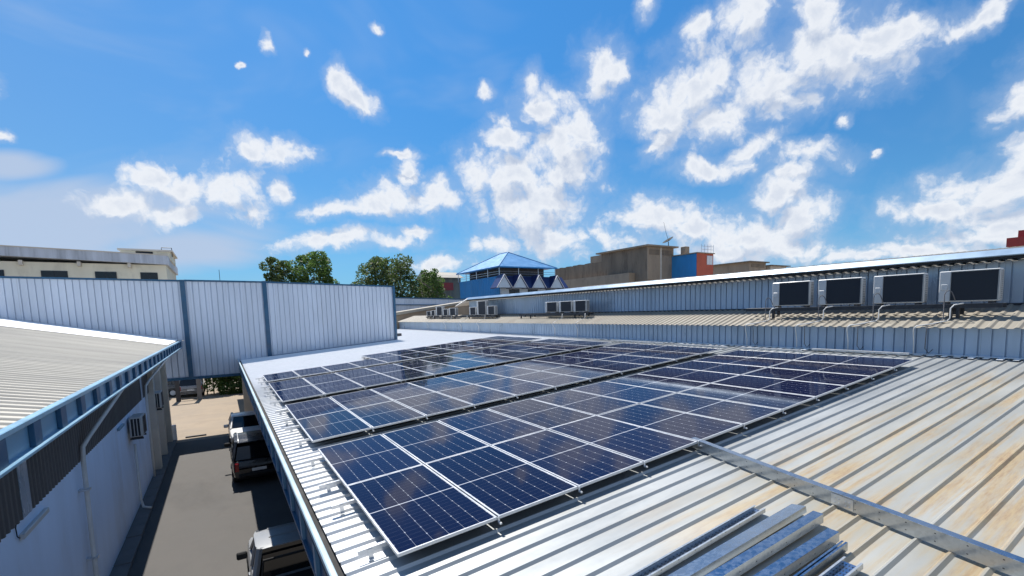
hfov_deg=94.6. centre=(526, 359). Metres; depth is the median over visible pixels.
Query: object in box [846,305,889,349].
drain pipe
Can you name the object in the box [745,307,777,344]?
drain pipe
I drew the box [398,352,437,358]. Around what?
solar panel
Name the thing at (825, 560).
cable tray length
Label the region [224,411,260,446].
parked car
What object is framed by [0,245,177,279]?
apartment building
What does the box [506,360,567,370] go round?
solar panel
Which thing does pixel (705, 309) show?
warehouse building
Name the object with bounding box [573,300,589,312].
air conditioner
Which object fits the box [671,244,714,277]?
painted building
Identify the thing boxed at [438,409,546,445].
solar panel
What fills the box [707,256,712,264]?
window
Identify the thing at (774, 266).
distant building
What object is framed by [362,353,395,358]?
solar panel
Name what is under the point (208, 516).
alley lane
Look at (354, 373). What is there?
solar panel
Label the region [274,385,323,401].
solar panel
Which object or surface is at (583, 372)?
solar panel
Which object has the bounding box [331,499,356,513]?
mounting rail
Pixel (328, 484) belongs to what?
mounting rail
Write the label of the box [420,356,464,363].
solar panel
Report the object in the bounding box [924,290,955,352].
cable conduit
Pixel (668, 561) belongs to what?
cable tray length
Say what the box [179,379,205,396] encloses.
parked car
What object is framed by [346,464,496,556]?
solar panel
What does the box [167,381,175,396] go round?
parked car
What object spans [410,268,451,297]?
broadleaf tree
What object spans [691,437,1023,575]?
cable tray
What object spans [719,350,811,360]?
solar panel
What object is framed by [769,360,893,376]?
solar panel
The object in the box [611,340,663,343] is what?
cable trunking
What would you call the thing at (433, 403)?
solar panel
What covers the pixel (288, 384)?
solar panel
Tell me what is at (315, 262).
broadleaf tree
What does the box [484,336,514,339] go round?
solar panel
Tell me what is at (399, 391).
solar panel
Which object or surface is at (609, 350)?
solar panel
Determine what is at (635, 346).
solar panel
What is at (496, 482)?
solar panel
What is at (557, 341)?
solar panel
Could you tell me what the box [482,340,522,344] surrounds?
solar panel
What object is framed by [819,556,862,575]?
cable tray length
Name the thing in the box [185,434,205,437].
parking stop
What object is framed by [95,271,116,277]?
window
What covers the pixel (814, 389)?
solar panel
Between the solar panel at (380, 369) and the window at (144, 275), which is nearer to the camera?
the solar panel at (380, 369)
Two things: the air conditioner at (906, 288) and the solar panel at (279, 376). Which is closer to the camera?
the air conditioner at (906, 288)
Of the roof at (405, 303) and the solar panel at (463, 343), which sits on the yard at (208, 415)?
the roof at (405, 303)
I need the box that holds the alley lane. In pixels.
[128,436,315,575]
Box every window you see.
[40,270,67,276]
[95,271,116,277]
[140,272,157,278]
[509,289,519,293]
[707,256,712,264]
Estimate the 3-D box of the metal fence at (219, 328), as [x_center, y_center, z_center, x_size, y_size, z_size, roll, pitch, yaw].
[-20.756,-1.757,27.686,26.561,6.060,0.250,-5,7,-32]
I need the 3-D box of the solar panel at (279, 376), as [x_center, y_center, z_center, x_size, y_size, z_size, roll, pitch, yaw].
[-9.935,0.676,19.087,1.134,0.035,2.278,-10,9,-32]
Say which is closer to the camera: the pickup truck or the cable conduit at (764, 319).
the pickup truck
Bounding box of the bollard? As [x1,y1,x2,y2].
[172,425,177,439]
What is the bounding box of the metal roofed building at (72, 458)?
[0,318,182,575]
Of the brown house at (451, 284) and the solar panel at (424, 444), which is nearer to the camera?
the solar panel at (424, 444)
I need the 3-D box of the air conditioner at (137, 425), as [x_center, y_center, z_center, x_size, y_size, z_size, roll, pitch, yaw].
[-13.619,2.348,16.563,0.380,0.780,0.981,-5,7,-32]
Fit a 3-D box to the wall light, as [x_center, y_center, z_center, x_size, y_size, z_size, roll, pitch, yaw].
[-8.354,2.666,7.998,0.070,0.344,1.447,-5,7,-32]
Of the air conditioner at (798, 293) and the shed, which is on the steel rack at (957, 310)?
the air conditioner at (798, 293)
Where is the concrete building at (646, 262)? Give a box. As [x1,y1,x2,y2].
[555,244,678,288]
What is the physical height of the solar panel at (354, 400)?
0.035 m
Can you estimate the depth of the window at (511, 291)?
63.78 m
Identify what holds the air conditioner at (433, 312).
on the steel rack at (492, 316)
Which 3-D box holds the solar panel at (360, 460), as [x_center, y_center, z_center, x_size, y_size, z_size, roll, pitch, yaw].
[-2.661,1.617,7.846,1.134,0.035,2.278,-10,9,-32]
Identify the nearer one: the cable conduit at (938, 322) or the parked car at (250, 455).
the cable conduit at (938, 322)
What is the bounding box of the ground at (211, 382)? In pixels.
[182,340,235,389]
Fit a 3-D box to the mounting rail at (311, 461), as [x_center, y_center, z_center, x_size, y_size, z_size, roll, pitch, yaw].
[1.738,0.787,11.412,13.084,0.118,0.080,-10,10,-32]
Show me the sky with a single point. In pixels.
(229, 136)
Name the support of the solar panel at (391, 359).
on the rail
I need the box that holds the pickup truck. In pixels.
[236,518,343,575]
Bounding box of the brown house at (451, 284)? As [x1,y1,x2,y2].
[416,272,461,298]
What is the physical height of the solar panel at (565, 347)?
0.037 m
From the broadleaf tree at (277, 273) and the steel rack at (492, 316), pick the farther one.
the broadleaf tree at (277, 273)
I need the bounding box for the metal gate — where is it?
[174,379,201,401]
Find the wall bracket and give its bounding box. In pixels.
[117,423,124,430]
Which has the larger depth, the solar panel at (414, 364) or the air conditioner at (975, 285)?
the solar panel at (414, 364)
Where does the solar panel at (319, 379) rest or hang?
on the rail
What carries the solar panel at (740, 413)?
on the mounting rail at (341, 505)
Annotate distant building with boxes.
[713,261,769,273]
[766,265,790,269]
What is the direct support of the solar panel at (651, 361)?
on the mounting rail at (301, 441)
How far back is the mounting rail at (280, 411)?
12.38 m
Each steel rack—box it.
[426,315,499,318]
[519,312,593,317]
[746,303,1006,318]
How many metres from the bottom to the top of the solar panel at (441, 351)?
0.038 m
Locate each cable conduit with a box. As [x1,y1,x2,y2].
[752,298,772,344]
[804,295,826,346]
[857,293,882,349]
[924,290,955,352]
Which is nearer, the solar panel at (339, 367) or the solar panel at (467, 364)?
the solar panel at (467, 364)
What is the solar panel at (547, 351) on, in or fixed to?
on the mounting rail at (274, 402)
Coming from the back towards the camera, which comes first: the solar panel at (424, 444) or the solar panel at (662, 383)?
the solar panel at (662, 383)
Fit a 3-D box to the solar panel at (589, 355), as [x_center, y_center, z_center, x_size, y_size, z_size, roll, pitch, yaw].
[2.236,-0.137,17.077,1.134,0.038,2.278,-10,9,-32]
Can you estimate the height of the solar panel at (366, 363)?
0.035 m
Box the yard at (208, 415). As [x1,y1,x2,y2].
[169,388,244,442]
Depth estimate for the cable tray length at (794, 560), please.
4.19 m
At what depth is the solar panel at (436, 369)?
16.96 m
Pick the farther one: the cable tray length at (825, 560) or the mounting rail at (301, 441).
the mounting rail at (301, 441)
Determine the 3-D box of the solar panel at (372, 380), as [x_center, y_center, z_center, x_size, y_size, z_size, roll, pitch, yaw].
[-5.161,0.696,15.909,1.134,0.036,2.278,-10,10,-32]
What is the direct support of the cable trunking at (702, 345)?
on the roof at (934, 439)
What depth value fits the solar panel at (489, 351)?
20.81 m
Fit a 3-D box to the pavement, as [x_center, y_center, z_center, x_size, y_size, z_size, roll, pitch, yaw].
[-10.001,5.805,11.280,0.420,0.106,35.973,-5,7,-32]
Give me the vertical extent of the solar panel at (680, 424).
0.037 m
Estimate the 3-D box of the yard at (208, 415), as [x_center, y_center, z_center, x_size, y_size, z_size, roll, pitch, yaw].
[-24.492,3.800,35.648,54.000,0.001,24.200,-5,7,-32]
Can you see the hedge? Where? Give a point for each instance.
(223, 384)
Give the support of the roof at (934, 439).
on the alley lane
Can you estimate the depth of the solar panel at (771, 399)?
9.40 m
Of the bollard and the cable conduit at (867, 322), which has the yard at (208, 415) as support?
the bollard
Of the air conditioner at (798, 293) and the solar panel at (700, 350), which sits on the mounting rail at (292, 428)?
the solar panel at (700, 350)
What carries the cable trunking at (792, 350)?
on the roof at (934, 439)
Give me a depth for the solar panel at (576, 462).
6.91 m
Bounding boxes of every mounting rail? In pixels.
[270,348,585,405]
[275,409,287,414]
[280,418,294,424]
[285,425,299,432]
[293,357,690,446]
[304,457,323,466]
[319,479,341,491]
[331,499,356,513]
[357,540,387,559]
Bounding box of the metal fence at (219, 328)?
[0,276,397,380]
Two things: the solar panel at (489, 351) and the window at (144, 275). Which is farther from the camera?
the window at (144, 275)
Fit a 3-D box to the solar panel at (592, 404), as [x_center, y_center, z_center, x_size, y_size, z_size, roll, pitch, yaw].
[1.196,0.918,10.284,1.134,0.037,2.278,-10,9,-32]
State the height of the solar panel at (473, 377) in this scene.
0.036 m
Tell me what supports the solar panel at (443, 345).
on the rail
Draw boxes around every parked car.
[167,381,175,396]
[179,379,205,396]
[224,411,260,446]
[224,430,278,481]
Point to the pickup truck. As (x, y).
(279, 550)
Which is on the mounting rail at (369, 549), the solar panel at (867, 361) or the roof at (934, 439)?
the solar panel at (867, 361)
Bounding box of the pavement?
[109,440,176,575]
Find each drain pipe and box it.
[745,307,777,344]
[795,306,832,347]
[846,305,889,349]
[912,303,963,354]
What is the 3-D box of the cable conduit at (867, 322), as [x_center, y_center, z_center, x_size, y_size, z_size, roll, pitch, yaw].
[9.897,-1.084,13.670,0.706,1.643,0.159,-1,6,3]
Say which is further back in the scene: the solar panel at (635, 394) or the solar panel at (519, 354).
the solar panel at (519, 354)
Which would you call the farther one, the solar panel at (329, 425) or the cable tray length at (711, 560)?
the solar panel at (329, 425)
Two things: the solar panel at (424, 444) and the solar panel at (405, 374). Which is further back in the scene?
the solar panel at (405, 374)
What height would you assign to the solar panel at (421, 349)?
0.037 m
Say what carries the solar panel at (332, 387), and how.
on the mounting rail at (274, 402)
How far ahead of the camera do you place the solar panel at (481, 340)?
26.46 m
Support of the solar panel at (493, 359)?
on the mounting rail at (274, 402)
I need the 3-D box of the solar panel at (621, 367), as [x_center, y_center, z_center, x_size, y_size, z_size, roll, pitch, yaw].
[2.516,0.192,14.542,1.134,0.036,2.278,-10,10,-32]
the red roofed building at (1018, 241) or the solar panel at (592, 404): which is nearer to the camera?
the solar panel at (592, 404)
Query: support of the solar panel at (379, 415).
on the mounting rail at (292, 428)
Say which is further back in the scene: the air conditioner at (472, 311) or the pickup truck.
the air conditioner at (472, 311)
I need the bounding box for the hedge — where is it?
[203,376,242,394]
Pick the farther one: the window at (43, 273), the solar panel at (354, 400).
the window at (43, 273)
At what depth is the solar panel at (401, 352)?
23.99 m
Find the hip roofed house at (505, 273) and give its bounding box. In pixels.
[456,252,567,298]
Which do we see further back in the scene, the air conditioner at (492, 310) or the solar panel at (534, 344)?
the air conditioner at (492, 310)
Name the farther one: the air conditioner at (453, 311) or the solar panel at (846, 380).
the air conditioner at (453, 311)
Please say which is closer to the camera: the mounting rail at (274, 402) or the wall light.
the wall light
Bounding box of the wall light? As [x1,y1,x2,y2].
[15,507,49,539]
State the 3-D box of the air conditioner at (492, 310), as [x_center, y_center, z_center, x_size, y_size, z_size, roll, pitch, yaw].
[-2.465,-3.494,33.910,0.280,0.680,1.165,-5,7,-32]
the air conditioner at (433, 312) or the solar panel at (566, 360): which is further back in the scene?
the air conditioner at (433, 312)
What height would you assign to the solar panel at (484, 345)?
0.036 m
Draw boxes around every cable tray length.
[629,505,765,575]
[668,504,806,575]
[705,511,822,575]
[753,528,838,575]
[793,540,847,575]
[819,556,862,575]
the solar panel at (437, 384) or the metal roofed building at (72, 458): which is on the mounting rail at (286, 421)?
the solar panel at (437, 384)
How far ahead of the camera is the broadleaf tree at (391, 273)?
59.01 m
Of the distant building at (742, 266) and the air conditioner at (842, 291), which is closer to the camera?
the air conditioner at (842, 291)
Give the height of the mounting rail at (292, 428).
0.118 m
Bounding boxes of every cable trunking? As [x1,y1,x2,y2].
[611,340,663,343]
[674,344,727,347]
[739,347,801,351]
[812,348,908,354]
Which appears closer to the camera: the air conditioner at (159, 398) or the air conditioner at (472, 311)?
the air conditioner at (159, 398)
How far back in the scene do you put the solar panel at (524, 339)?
24.99 m
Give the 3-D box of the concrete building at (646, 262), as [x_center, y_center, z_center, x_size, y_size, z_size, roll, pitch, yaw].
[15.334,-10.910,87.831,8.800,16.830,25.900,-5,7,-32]
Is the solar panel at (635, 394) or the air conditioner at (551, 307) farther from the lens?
the air conditioner at (551, 307)
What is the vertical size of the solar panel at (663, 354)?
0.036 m
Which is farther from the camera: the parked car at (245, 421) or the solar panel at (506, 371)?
the parked car at (245, 421)
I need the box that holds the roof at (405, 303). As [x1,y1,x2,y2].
[395,297,464,311]
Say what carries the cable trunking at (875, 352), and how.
on the roof at (934, 439)
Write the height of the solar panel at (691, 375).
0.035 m
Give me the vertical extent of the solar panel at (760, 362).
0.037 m
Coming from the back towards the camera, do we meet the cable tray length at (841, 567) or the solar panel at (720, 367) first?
the solar panel at (720, 367)
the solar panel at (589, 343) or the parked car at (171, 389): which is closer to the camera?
the solar panel at (589, 343)
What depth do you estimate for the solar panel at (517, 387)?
12.53 m
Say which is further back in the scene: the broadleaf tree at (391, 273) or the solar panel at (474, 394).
the broadleaf tree at (391, 273)
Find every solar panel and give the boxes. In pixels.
[262,371,299,381]
[268,378,310,390]
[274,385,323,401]
[285,397,345,419]
[293,367,330,376]
[296,410,371,442]
[303,373,345,384]
[313,379,363,394]
[318,434,422,486]
[322,363,359,371]
[330,389,392,409]
[335,368,379,378]
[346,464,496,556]
[348,359,387,366]
[348,401,425,428]
[349,374,399,387]
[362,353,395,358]
[366,364,410,373]
[371,383,433,400]
[375,355,413,362]
[381,369,433,380]
[382,421,489,464]
[384,349,418,354]
[394,360,438,368]
[394,392,473,416]
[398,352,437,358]
[406,346,441,351]
[409,377,471,391]
[412,364,464,374]
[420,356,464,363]
[422,349,460,354]
[425,446,577,517]
[426,344,461,347]
[437,384,515,405]
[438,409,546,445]
[440,359,493,368]
[442,345,481,350]
[443,371,507,383]
[444,352,487,358]
[445,341,481,344]
[463,343,503,347]
[466,338,497,341]
[468,355,520,363]
[469,348,511,354]
[474,365,538,377]
[475,377,553,395]
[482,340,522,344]
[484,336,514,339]
[487,399,594,429]
[491,430,642,487]
[492,345,535,350]
[495,351,545,358]
[502,337,541,341]
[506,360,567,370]
[510,371,588,387]
[514,342,554,346]
[519,347,568,354]
[532,339,577,343]
[532,390,638,415]
[533,355,595,364]
[539,344,590,350]
[543,365,620,379]
[548,415,696,462]
[560,341,611,346]
[560,351,620,359]
[570,381,675,403]
[572,360,648,372]
[583,347,641,354]
[598,404,742,442]
[599,355,674,365]
[604,343,666,349]
[607,374,709,392]
[623,350,699,359]
[638,367,738,382]
[640,393,781,424]
[648,346,721,354]
[667,361,766,374]
[678,383,815,409]
[693,355,790,366]
[713,375,844,397]
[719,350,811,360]
[742,367,870,386]
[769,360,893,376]
[794,354,913,367]
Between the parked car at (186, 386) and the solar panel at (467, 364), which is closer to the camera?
the solar panel at (467, 364)
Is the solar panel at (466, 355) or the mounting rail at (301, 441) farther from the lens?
the solar panel at (466, 355)
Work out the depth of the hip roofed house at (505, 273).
65.94 m
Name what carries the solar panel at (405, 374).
on the mounting rail at (274, 402)
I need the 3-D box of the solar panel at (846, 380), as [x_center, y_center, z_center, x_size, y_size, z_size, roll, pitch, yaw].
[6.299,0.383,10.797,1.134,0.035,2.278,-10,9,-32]
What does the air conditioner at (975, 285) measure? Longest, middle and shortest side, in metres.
1.195 x 0.850 x 0.270 m
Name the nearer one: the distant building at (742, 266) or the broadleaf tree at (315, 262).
the broadleaf tree at (315, 262)
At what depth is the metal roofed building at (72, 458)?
10.66 m
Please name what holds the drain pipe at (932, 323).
attached to the warehouse building at (705, 309)
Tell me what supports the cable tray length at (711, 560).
on the roof at (934, 439)
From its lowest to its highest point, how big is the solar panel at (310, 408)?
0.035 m
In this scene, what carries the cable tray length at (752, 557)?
on the roof at (934, 439)
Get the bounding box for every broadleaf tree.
[258,256,296,281]
[284,251,339,283]
[351,253,430,297]
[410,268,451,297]
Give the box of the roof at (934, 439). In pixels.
[237,328,1023,575]
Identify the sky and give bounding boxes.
[0,0,1023,294]
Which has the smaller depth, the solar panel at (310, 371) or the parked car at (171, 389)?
the solar panel at (310, 371)
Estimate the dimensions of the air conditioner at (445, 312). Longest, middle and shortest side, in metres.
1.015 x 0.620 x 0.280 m
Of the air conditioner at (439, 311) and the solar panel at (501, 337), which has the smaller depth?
the solar panel at (501, 337)
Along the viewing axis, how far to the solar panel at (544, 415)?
9.53 m
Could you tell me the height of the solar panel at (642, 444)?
0.036 m
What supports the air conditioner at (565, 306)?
on the steel rack at (574, 314)
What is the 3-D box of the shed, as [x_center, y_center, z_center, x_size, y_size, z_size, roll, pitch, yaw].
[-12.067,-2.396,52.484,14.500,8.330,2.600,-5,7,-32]
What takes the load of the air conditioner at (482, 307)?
on the steel rack at (492, 316)
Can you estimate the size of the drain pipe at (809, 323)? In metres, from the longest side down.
1.365 x 1.030 x 0.222 m
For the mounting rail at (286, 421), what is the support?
on the roof at (934, 439)
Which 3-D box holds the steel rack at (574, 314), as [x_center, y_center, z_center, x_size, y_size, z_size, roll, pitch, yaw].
[1.535,-2.569,27.869,0.390,0.294,6.950,-5,7,-32]
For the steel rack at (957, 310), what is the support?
on the warehouse building at (705, 309)
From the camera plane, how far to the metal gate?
39.85 m
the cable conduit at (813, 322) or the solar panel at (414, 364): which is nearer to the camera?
the cable conduit at (813, 322)
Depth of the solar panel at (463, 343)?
25.83 m
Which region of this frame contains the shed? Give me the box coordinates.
[396,301,468,328]
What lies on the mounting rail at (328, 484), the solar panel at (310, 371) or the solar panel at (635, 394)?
the solar panel at (635, 394)
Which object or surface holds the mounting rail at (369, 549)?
on the roof at (934, 439)
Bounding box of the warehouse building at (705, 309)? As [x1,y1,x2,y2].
[398,246,1023,360]
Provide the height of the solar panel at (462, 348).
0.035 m
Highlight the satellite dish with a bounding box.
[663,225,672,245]
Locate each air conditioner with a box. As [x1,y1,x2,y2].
[128,413,146,439]
[155,390,163,409]
[431,310,435,315]
[436,306,444,315]
[443,309,448,315]
[449,308,457,315]
[469,307,477,315]
[477,301,488,315]
[487,306,497,314]
[545,302,558,312]
[559,301,573,312]
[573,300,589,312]
[772,281,813,307]
[818,277,865,306]
[873,273,928,304]
[938,268,1004,303]
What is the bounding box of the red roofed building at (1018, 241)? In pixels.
[1006,230,1023,247]
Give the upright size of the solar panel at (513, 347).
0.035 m

